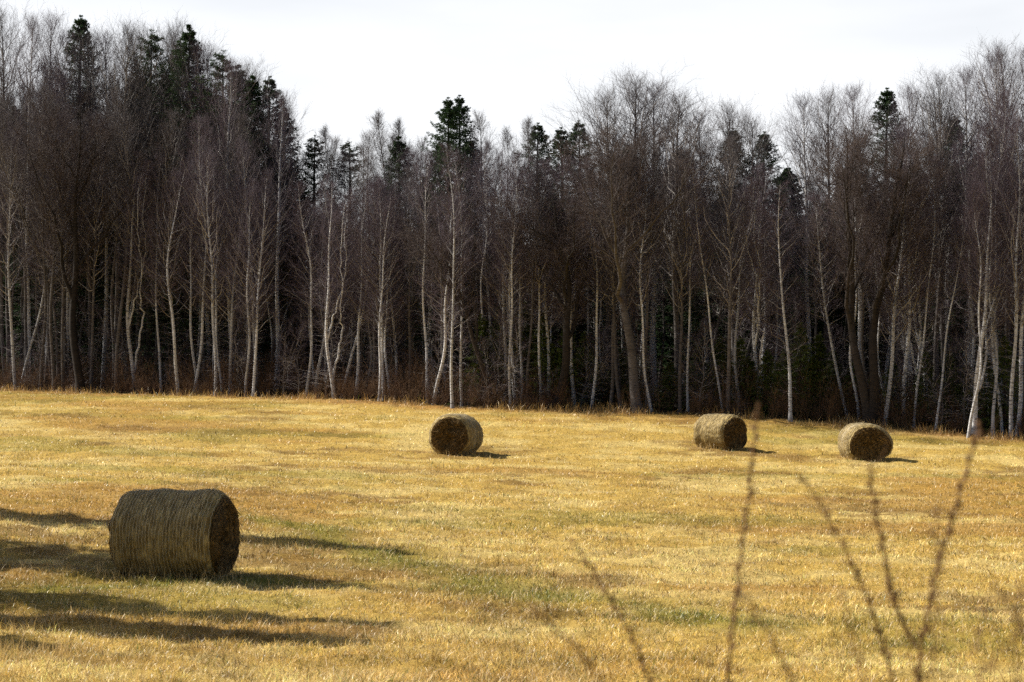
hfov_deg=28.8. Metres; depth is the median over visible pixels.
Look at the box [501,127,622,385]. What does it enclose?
spruce tree
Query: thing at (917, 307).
spruce tree
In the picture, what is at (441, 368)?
birch tree
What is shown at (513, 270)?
birch tree
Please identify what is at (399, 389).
undergrowth
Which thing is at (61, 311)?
spruce tree
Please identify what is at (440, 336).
bare sapling
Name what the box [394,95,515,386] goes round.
spruce tree
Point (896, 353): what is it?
bare tree
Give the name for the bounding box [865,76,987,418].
tall birch tree
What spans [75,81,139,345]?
bare tree
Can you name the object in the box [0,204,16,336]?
spruce tree
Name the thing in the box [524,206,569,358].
birch tree
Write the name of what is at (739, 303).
birch tree
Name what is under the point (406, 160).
bare tree
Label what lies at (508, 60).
sky
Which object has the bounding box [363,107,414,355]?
bare tree
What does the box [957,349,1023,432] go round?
young spruce tree
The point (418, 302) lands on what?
birch tree
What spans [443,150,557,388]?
birch tree
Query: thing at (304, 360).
bare tree
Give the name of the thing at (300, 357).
pine tree
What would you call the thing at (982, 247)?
bare tree
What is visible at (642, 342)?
birch tree
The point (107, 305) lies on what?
bare sapling
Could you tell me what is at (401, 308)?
bare sapling
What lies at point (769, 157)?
spruce tree
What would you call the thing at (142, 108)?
bare tree
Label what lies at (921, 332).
birch tree
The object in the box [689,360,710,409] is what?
bare sapling
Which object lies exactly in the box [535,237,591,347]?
bare tree
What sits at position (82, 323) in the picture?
bare tree
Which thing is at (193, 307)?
spruce tree
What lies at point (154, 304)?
birch tree
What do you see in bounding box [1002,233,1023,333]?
birch tree
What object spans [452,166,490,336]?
birch tree
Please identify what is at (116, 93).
bare tree
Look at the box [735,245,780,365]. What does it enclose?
spruce tree
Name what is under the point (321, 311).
birch tree
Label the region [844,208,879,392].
spruce tree
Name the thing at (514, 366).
bare sapling
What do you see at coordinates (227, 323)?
spruce tree
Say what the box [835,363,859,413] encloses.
young spruce tree
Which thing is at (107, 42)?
tall birch tree
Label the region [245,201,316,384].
birch tree
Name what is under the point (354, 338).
spruce tree
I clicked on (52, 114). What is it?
bare tree
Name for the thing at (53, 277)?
bare tree
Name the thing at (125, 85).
tall birch tree
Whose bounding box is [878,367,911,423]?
bare sapling
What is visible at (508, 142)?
bare tree
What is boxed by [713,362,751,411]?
bare sapling
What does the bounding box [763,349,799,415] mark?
young spruce tree
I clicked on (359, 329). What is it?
birch tree
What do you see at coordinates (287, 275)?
birch tree
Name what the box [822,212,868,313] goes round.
bare tree
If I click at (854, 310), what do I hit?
spruce tree
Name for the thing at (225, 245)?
spruce tree
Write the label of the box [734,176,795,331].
birch tree
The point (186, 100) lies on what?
tall birch tree
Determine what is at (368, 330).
birch tree
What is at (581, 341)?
young spruce tree
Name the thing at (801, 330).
young spruce tree
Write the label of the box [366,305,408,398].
bare sapling
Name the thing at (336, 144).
bare tree
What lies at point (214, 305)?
spruce tree
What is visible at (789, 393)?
birch tree
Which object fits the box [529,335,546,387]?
young spruce tree
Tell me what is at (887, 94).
spruce tree
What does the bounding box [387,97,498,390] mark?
spruce tree
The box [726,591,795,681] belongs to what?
dry weed
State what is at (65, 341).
bare tree
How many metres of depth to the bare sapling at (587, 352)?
79.88 m
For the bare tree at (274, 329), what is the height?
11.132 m
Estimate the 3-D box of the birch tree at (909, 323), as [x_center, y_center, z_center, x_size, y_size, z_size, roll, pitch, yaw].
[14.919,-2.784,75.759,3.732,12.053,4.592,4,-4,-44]
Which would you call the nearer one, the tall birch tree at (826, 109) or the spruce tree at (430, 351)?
the tall birch tree at (826, 109)
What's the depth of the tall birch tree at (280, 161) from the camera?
92.04 m
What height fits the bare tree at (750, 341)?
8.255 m
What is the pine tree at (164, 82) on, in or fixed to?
on the field ground at (814, 435)
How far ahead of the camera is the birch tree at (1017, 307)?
72.55 m
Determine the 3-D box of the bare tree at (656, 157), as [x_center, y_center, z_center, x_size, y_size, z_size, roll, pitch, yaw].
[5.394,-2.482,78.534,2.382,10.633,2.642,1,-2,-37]
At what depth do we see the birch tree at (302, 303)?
94.25 m
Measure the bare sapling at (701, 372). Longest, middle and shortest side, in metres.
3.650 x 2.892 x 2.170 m
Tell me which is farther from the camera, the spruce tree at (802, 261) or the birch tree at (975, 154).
the spruce tree at (802, 261)
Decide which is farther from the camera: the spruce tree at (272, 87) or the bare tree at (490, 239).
the spruce tree at (272, 87)
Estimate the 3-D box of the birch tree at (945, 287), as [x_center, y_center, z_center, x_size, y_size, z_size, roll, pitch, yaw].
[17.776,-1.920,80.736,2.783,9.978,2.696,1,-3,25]
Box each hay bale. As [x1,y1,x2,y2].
[107,487,242,579]
[429,412,483,455]
[693,412,747,450]
[838,421,892,461]
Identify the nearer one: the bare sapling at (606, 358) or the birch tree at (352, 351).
the bare sapling at (606, 358)
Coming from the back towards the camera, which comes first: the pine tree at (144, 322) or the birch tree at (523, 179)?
the pine tree at (144, 322)
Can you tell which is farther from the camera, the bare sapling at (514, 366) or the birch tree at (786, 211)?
the birch tree at (786, 211)
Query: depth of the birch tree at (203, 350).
95.87 m
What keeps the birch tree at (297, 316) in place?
on the field ground at (814, 435)
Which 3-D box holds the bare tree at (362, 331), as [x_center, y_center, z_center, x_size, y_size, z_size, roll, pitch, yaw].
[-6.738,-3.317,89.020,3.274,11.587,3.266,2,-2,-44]
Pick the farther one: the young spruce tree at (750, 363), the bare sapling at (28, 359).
the bare sapling at (28, 359)
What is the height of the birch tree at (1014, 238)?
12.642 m
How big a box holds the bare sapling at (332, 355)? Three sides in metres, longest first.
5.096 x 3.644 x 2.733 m
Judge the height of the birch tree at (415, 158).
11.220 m
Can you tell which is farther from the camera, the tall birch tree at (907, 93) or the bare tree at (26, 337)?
the bare tree at (26, 337)
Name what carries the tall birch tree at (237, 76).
on the field ground at (814, 435)
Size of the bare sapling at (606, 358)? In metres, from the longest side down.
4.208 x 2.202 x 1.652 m
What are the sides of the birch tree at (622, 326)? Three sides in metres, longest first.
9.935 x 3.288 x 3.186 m
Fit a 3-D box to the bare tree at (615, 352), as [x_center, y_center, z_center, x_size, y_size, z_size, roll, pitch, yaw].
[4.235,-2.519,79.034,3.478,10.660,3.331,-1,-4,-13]
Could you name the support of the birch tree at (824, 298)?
on the field ground at (814, 435)
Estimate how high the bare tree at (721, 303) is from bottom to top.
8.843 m
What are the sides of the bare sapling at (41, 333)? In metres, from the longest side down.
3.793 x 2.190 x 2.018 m
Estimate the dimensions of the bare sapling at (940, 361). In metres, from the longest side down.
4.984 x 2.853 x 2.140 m
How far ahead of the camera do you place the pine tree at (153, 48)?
98.97 m
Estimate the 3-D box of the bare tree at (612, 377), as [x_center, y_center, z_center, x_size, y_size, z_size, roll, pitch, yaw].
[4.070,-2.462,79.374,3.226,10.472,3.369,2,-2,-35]
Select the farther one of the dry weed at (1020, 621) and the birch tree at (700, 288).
the birch tree at (700, 288)
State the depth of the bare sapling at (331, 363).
88.08 m
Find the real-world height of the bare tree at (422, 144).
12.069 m
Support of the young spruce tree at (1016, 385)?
on the field ground at (814, 435)
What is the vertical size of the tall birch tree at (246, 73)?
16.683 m
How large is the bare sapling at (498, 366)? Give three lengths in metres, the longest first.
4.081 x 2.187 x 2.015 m
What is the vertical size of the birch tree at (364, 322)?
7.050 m
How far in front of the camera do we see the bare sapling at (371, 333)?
85.41 m
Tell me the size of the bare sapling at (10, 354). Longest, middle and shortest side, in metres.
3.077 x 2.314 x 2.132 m
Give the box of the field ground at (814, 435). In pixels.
[0,387,1023,681]
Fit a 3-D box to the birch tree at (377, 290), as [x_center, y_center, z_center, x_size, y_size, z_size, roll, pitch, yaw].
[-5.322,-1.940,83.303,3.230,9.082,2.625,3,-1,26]
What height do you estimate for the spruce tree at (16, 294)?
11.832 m
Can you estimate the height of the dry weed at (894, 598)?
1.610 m
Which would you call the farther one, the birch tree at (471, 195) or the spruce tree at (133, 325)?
the spruce tree at (133, 325)
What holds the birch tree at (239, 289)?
on the field ground at (814, 435)
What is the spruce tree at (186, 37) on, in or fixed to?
on the field ground at (814, 435)
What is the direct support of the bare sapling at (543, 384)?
on the field ground at (814, 435)
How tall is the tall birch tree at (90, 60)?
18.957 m
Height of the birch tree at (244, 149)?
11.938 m
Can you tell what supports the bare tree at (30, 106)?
on the field ground at (814, 435)
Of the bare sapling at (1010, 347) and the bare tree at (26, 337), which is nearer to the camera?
the bare sapling at (1010, 347)
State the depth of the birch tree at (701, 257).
77.44 m
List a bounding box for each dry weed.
[530,605,618,681]
[570,538,652,681]
[724,402,760,681]
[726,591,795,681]
[795,414,1001,681]
[834,504,958,681]
[971,593,1021,681]
[991,580,1023,641]
[993,578,1023,681]
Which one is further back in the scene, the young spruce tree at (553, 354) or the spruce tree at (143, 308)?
the spruce tree at (143, 308)
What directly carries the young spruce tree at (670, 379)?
on the field ground at (814, 435)
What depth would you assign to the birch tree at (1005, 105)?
73.66 m
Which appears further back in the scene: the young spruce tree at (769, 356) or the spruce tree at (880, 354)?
the spruce tree at (880, 354)
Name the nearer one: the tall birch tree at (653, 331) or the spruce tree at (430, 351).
the tall birch tree at (653, 331)
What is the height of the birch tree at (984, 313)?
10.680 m
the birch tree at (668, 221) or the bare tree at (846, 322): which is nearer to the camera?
the bare tree at (846, 322)
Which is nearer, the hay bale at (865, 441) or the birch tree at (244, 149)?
the hay bale at (865, 441)
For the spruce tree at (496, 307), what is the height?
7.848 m
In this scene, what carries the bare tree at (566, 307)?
on the field ground at (814, 435)
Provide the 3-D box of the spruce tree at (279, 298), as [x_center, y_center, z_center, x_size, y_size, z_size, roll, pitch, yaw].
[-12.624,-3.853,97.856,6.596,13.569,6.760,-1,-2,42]
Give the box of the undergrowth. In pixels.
[0,339,1023,436]
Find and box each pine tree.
[102,29,192,388]
[106,72,163,383]
[140,43,215,389]
[155,49,275,390]
[261,135,351,388]
[267,183,336,389]
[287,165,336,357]
[297,141,372,380]
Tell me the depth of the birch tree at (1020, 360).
73.12 m
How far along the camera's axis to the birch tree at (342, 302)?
100.36 m
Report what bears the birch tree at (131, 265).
on the field ground at (814, 435)
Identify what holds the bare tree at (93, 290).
on the field ground at (814, 435)
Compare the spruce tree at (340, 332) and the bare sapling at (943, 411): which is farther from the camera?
the spruce tree at (340, 332)
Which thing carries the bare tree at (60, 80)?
on the field ground at (814, 435)
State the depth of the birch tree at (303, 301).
98.88 m
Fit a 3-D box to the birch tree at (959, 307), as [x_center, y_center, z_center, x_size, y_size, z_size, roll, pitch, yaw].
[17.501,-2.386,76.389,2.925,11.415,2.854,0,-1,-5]
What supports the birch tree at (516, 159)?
on the field ground at (814, 435)
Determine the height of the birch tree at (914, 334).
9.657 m
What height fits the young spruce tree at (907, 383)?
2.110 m
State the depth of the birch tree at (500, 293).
80.39 m
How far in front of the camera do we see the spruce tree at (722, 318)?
83.91 m
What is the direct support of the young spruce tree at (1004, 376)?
on the field ground at (814, 435)
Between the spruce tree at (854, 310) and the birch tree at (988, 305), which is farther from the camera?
the spruce tree at (854, 310)
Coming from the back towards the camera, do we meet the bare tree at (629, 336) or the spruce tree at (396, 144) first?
the spruce tree at (396, 144)
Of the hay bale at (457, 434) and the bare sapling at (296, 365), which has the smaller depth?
the hay bale at (457, 434)
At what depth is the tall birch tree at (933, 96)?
77.71 m
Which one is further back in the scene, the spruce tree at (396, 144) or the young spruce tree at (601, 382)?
the spruce tree at (396, 144)
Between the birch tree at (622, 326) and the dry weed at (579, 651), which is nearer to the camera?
the dry weed at (579, 651)
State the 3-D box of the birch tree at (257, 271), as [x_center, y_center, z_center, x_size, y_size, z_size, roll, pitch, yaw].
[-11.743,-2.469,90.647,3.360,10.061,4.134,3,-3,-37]
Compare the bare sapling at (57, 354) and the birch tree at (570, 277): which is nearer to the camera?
the birch tree at (570, 277)
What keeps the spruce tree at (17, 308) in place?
on the field ground at (814, 435)
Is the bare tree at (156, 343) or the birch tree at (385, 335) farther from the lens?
the bare tree at (156, 343)
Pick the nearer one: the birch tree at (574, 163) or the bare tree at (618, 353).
the bare tree at (618, 353)
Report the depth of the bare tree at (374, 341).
84.39 m
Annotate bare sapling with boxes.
[1,332,27,385]
[18,352,36,375]
[23,316,57,386]
[47,307,81,388]
[66,344,95,389]
[76,294,111,390]
[90,293,137,386]
[95,327,133,384]
[134,350,157,390]
[150,348,182,385]
[152,327,194,389]
[181,335,213,390]
[204,318,245,386]
[217,311,262,395]
[224,306,267,387]
[262,340,290,391]
[266,315,311,396]
[267,304,314,395]
[298,286,375,398]
[318,341,341,380]
[336,321,364,396]
[347,312,396,398]
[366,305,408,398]
[369,296,424,384]
[392,309,435,395]
[422,317,459,403]
[441,325,475,397]
[463,334,499,405]
[466,336,504,406]
[481,312,520,406]
[492,308,539,407]
[529,365,560,407]
[552,338,581,387]
[566,332,600,408]
[576,309,623,408]
[586,326,610,404]
[608,292,670,408]
[621,337,654,403]
[623,340,656,403]
[662,334,700,407]
[668,324,725,403]
[675,315,725,412]
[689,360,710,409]
[712,308,768,376]
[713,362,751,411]
[755,352,782,414]
[764,328,803,393]
[770,285,813,390]
[817,324,855,402]
[822,343,863,399]
[832,323,879,387]
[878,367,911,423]
[884,299,955,405]
[884,352,917,411]
[908,342,967,426]
[912,302,982,413]
[935,301,1010,432]
[978,344,1018,419]
[988,307,1023,421]
[995,363,1023,426]
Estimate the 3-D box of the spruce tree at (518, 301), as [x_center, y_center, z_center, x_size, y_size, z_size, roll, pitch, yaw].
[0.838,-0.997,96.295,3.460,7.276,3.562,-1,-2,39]
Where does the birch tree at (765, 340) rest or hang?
on the field ground at (814, 435)
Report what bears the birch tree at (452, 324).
on the field ground at (814, 435)
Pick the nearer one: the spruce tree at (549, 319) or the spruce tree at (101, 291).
the spruce tree at (549, 319)
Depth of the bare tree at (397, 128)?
90.79 m
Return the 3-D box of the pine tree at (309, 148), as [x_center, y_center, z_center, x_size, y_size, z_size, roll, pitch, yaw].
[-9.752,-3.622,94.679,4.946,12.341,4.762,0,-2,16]
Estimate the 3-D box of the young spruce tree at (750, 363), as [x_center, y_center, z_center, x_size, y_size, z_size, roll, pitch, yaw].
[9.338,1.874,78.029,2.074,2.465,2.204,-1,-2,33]
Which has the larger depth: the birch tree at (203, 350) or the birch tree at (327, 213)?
the birch tree at (203, 350)
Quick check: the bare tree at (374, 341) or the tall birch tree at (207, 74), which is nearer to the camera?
the bare tree at (374, 341)
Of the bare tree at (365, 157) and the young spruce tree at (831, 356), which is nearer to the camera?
the young spruce tree at (831, 356)
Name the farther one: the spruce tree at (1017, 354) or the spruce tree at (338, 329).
the spruce tree at (338, 329)
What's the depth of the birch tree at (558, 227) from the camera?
80.85 m
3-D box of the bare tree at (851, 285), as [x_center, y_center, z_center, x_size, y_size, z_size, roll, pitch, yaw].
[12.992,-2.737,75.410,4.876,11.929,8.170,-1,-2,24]
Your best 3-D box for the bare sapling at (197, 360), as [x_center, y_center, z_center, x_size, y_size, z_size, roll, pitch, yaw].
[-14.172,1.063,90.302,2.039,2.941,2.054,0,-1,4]
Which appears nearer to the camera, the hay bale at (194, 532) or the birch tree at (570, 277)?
the hay bale at (194, 532)
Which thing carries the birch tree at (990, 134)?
on the field ground at (814, 435)
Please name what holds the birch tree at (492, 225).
on the field ground at (814, 435)
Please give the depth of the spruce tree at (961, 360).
88.17 m
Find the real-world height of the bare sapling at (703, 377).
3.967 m
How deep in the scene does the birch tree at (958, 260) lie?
74.22 m
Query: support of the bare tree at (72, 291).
on the field ground at (814, 435)
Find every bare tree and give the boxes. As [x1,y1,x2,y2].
[0,56,24,386]
[0,76,72,390]
[0,77,31,375]
[0,88,41,388]
[0,89,76,389]
[0,90,191,392]
[0,98,16,379]
[1,89,49,376]
[1,107,41,363]
[11,79,71,389]
[12,121,87,376]
[13,115,85,380]
[14,80,74,370]
[23,66,93,377]
[25,107,124,390]
[26,105,81,358]
[29,102,96,389]
[35,56,63,337]
[40,108,100,383]
[60,106,130,390]
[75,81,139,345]
[76,82,118,351]
[87,63,141,392]
[98,87,162,392]
[111,54,171,390]
[132,81,178,390]
[132,122,179,382]
[135,106,205,391]
[194,108,278,393]
[247,159,299,392]
[262,100,313,374]
[279,150,324,391]
[301,135,356,390]
[307,125,350,393]
[312,146,366,385]
[333,143,383,391]
[335,128,403,385]
[347,169,407,398]
[358,202,396,379]
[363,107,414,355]
[366,134,405,376]
[384,114,415,364]
[384,162,438,399]
[388,140,426,372]
[392,130,437,380]
[393,198,501,407]
[413,136,479,391]
[455,110,505,386]
[465,160,518,365]
[475,125,524,374]
[478,182,634,408]
[484,168,556,383]
[506,113,569,366]
[510,165,560,406]
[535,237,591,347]
[538,111,728,412]
[576,151,649,407]
[584,180,642,395]
[585,154,646,407]
[586,128,643,397]
[616,149,682,409]
[629,176,683,372]
[630,195,678,390]
[644,146,719,413]
[683,137,735,402]
[684,191,717,351]
[685,130,778,414]
[694,197,745,390]
[702,175,748,385]
[733,213,793,397]
[775,173,844,401]
[775,211,804,323]
[778,216,825,401]
[784,107,926,422]
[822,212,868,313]
[831,182,879,389]
[833,119,970,424]
[834,155,871,392]
[880,125,922,403]
[881,173,913,385]
[916,107,973,371]
[947,161,1017,418]
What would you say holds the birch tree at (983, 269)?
on the field ground at (814, 435)
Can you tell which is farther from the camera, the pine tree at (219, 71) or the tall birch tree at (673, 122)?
the pine tree at (219, 71)
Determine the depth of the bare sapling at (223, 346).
90.69 m
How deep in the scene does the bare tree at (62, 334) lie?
93.76 m
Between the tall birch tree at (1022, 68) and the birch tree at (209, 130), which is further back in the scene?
the birch tree at (209, 130)
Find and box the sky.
[0,0,1023,246]
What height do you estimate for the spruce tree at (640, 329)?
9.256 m
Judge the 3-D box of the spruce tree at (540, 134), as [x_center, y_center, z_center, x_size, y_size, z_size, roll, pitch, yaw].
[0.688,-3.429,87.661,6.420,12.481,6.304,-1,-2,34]
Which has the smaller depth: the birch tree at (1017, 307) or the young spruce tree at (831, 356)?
the birch tree at (1017, 307)
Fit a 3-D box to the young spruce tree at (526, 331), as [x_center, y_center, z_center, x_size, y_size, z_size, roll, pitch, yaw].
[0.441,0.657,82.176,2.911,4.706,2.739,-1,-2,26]
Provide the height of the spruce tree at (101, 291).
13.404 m
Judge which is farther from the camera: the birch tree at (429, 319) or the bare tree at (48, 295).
the bare tree at (48, 295)
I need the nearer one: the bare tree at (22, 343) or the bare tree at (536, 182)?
the bare tree at (536, 182)
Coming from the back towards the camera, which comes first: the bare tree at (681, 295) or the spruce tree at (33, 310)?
the spruce tree at (33, 310)
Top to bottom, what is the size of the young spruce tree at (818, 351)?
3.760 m
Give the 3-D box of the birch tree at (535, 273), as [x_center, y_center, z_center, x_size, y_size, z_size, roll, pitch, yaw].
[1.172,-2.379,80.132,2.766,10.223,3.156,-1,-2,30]
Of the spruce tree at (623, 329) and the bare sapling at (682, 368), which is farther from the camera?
the spruce tree at (623, 329)
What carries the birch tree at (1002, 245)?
on the field ground at (814, 435)
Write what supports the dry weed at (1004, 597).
on the field ground at (814, 435)
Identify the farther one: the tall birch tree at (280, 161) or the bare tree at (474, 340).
the tall birch tree at (280, 161)
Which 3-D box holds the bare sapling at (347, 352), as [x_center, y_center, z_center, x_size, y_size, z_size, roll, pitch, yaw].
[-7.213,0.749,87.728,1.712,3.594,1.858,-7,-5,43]
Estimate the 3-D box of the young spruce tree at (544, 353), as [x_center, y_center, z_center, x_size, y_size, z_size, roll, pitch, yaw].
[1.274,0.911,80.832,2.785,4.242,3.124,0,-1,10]
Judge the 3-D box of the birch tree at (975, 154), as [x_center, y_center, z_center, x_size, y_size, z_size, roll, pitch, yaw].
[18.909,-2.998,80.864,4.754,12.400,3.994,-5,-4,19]
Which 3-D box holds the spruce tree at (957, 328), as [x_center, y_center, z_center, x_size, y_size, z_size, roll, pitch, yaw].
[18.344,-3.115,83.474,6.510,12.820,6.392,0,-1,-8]
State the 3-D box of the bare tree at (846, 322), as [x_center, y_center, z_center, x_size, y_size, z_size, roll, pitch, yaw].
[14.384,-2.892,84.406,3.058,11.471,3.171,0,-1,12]
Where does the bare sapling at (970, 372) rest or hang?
on the field ground at (814, 435)
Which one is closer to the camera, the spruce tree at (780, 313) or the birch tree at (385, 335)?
the birch tree at (385, 335)
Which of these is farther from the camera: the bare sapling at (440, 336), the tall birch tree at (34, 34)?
the tall birch tree at (34, 34)
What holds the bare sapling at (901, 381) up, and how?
on the field ground at (814, 435)
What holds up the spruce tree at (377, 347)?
on the field ground at (814, 435)
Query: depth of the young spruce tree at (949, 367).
75.22 m
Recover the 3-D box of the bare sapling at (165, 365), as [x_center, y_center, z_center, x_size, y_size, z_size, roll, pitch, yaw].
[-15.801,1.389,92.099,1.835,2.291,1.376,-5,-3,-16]
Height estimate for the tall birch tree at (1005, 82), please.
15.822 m
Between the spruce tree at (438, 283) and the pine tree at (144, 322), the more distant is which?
the pine tree at (144, 322)
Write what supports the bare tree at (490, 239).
on the field ground at (814, 435)
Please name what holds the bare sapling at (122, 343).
on the field ground at (814, 435)
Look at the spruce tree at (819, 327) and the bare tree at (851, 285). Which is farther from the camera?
the spruce tree at (819, 327)
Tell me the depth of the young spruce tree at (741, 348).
77.88 m
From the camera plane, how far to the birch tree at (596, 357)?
79.52 m
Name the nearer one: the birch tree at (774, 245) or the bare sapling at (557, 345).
the bare sapling at (557, 345)
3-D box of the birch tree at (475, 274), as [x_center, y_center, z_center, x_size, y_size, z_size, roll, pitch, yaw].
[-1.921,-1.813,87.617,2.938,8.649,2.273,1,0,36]
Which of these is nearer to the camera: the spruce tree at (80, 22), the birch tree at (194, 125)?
the birch tree at (194, 125)
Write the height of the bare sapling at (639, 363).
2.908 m
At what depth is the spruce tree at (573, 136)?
89.35 m
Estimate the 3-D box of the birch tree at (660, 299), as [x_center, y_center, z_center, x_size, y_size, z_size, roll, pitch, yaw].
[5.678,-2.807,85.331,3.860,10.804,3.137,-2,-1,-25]
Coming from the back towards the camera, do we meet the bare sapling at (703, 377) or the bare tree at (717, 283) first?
the bare tree at (717, 283)
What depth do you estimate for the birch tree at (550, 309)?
84.53 m
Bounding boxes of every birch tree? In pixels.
[0,0,51,382]
[0,8,64,388]
[0,119,41,389]
[6,5,88,359]
[10,174,80,389]
[22,21,105,378]
[55,21,152,387]
[70,10,175,391]
[72,25,138,388]
[88,7,179,371]
[102,149,168,393]
[104,160,217,394]
[117,8,238,384]
[118,18,228,381]
[122,144,186,393]
[150,39,229,390]
[158,133,223,393]
[163,33,231,379]
[167,117,218,381]
[168,113,234,393]
[180,114,244,386]
[181,146,241,395]
[183,51,297,381]
[184,48,266,380]
[184,186,242,394]
[192,137,294,395]
[193,174,269,395]
[203,177,279,396]
[206,188,266,346]
[216,167,302,396]
[223,180,283,395]
[227,69,301,368]
[239,86,315,392]
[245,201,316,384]
[270,179,349,397]
[275,211,300,390]
[278,203,337,381]
[286,238,320,390]
[287,199,352,395]
[287,206,324,354]
[295,171,352,396]
[301,179,372,398]
[319,219,359,372]
[332,173,405,395]
[332,177,405,396]
[334,205,364,378]
[334,230,395,383]
[338,250,396,373]
[340,175,417,400]
[354,207,419,396]
[355,190,416,401]
[356,182,420,399]
[390,147,449,402]
[395,148,431,373]
[397,188,491,404]
[398,240,439,363]
[403,214,448,396]
[421,194,475,388]
[424,142,483,408]
[431,146,498,405]
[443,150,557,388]
[452,149,507,397]
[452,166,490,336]
[460,208,496,372]
[461,150,550,404]
[462,138,505,404]
[463,167,543,407]
[480,150,547,407]
[481,156,544,407]
[489,186,551,345]
[490,226,583,359]
[508,158,568,402]
[514,155,587,403]
[515,153,603,406]
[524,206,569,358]
[535,239,576,371]
[542,166,584,377]
[543,75,684,384]
[547,197,604,364]
[551,61,701,395]
[555,157,623,407]
[565,168,608,396]
[566,156,621,359]
[585,184,618,392]
[587,209,612,399]
[598,78,702,397]
[603,186,637,380]
[609,157,685,395]
[612,163,677,412]
[612,198,671,373]
[630,79,765,406]
[639,170,669,366]
[644,142,724,395]
[649,141,698,299]
[660,157,723,411]
[669,106,725,375]
[673,152,728,413]
[674,90,779,375]
[680,211,722,358]
[682,189,712,384]
[685,180,771,340]
[699,105,808,379]
[700,162,785,414]
[713,215,813,393]
[720,164,789,413]
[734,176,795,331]
[745,181,785,361]
[748,181,815,421]
[755,88,838,403]
[757,200,805,390]
[770,180,801,286]
[775,74,889,400]
[783,189,858,421]
[792,201,855,350]
[802,178,847,344]
[817,77,893,364]
[822,132,887,360]
[823,171,882,420]
[852,149,967,425]
[857,112,949,424]
[858,173,891,406]
[859,179,940,424]
[860,180,922,382]
[864,187,927,386]
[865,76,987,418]
[868,80,953,398]
[872,177,956,421]
[878,60,992,406]
[891,157,960,413]
[909,148,968,427]
[922,191,982,430]
[924,175,972,380]
[925,121,1012,405]
[931,59,1007,386]
[933,218,1022,362]
[934,41,1023,407]
[937,130,1004,426]
[944,146,1023,351]
[945,178,1023,437]
[950,34,1023,415]
[951,235,967,393]
[953,150,1023,434]
[954,118,1021,436]
[955,134,1020,389]
[957,169,1014,420]
[960,83,1023,434]
[971,108,1023,436]
[981,44,1023,402]
[983,110,1023,364]
[988,142,1023,435]
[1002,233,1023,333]
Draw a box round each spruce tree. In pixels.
[0,102,60,379]
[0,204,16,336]
[1,15,134,387]
[1,241,34,362]
[11,93,83,371]
[35,234,109,377]
[52,185,135,387]
[69,173,140,388]
[70,88,160,382]
[98,75,194,390]
[107,24,266,393]
[133,173,193,381]
[135,80,262,391]
[143,97,263,380]
[153,254,211,382]
[164,117,269,374]
[168,65,308,381]
[170,75,318,392]
[179,179,286,377]
[191,76,328,385]
[204,129,307,373]
[209,142,340,391]
[227,107,342,391]
[305,218,356,389]
[329,262,356,379]
[334,294,387,382]
[340,136,442,392]
[353,257,416,376]
[377,150,487,394]
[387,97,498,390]
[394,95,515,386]
[406,286,465,384]
[419,138,515,391]
[447,314,501,405]
[464,240,516,374]
[464,346,502,405]
[469,305,515,395]
[479,122,602,374]
[494,301,546,404]
[494,340,529,405]
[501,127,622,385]
[508,269,552,342]
[508,312,571,407]
[518,282,559,370]
[519,120,638,390]
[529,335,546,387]
[531,326,597,408]
[535,349,579,404]
[563,331,610,407]
[575,250,605,391]
[585,362,617,403]
[596,350,629,406]
[598,241,627,391]
[601,255,658,384]
[614,375,657,407]
[618,228,679,392]
[640,230,700,395]
[649,127,794,393]
[650,362,685,410]
[669,264,738,394]
[682,345,706,407]
[694,335,741,412]
[700,131,814,382]
[715,336,766,413]
[730,358,768,414]
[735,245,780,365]
[742,349,792,416]
[759,167,808,379]
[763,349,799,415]
[767,322,830,417]
[768,260,794,391]
[770,235,839,393]
[781,201,865,394]
[793,331,851,420]
[806,350,859,409]
[817,88,950,400]
[818,208,874,377]
[820,373,856,420]
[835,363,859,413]
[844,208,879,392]
[860,360,892,420]
[864,171,951,383]
[865,292,940,403]
[879,362,921,425]
[887,116,1016,411]
[889,373,921,415]
[891,349,952,427]
[915,166,1004,394]
[919,355,969,429]
[950,362,989,429]
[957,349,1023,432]
[975,166,1018,376]
[977,335,1023,434]
[984,191,1023,403]
[1006,365,1023,428]
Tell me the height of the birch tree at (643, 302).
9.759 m
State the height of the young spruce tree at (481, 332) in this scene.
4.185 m
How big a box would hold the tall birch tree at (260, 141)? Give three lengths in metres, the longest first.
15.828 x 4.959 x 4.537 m
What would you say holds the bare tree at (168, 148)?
on the field ground at (814, 435)
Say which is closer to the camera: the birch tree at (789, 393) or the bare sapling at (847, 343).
the birch tree at (789, 393)
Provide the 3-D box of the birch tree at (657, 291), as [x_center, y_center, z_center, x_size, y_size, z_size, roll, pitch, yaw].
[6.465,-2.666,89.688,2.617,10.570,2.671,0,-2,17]
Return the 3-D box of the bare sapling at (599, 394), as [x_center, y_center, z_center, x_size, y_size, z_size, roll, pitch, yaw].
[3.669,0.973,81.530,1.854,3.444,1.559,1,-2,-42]
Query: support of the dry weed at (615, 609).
on the field ground at (814, 435)
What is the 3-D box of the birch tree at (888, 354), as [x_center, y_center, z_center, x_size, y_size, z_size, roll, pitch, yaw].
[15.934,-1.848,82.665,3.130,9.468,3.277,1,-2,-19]
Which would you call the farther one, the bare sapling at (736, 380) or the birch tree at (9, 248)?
the birch tree at (9, 248)
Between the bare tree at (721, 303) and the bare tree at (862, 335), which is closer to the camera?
the bare tree at (862, 335)

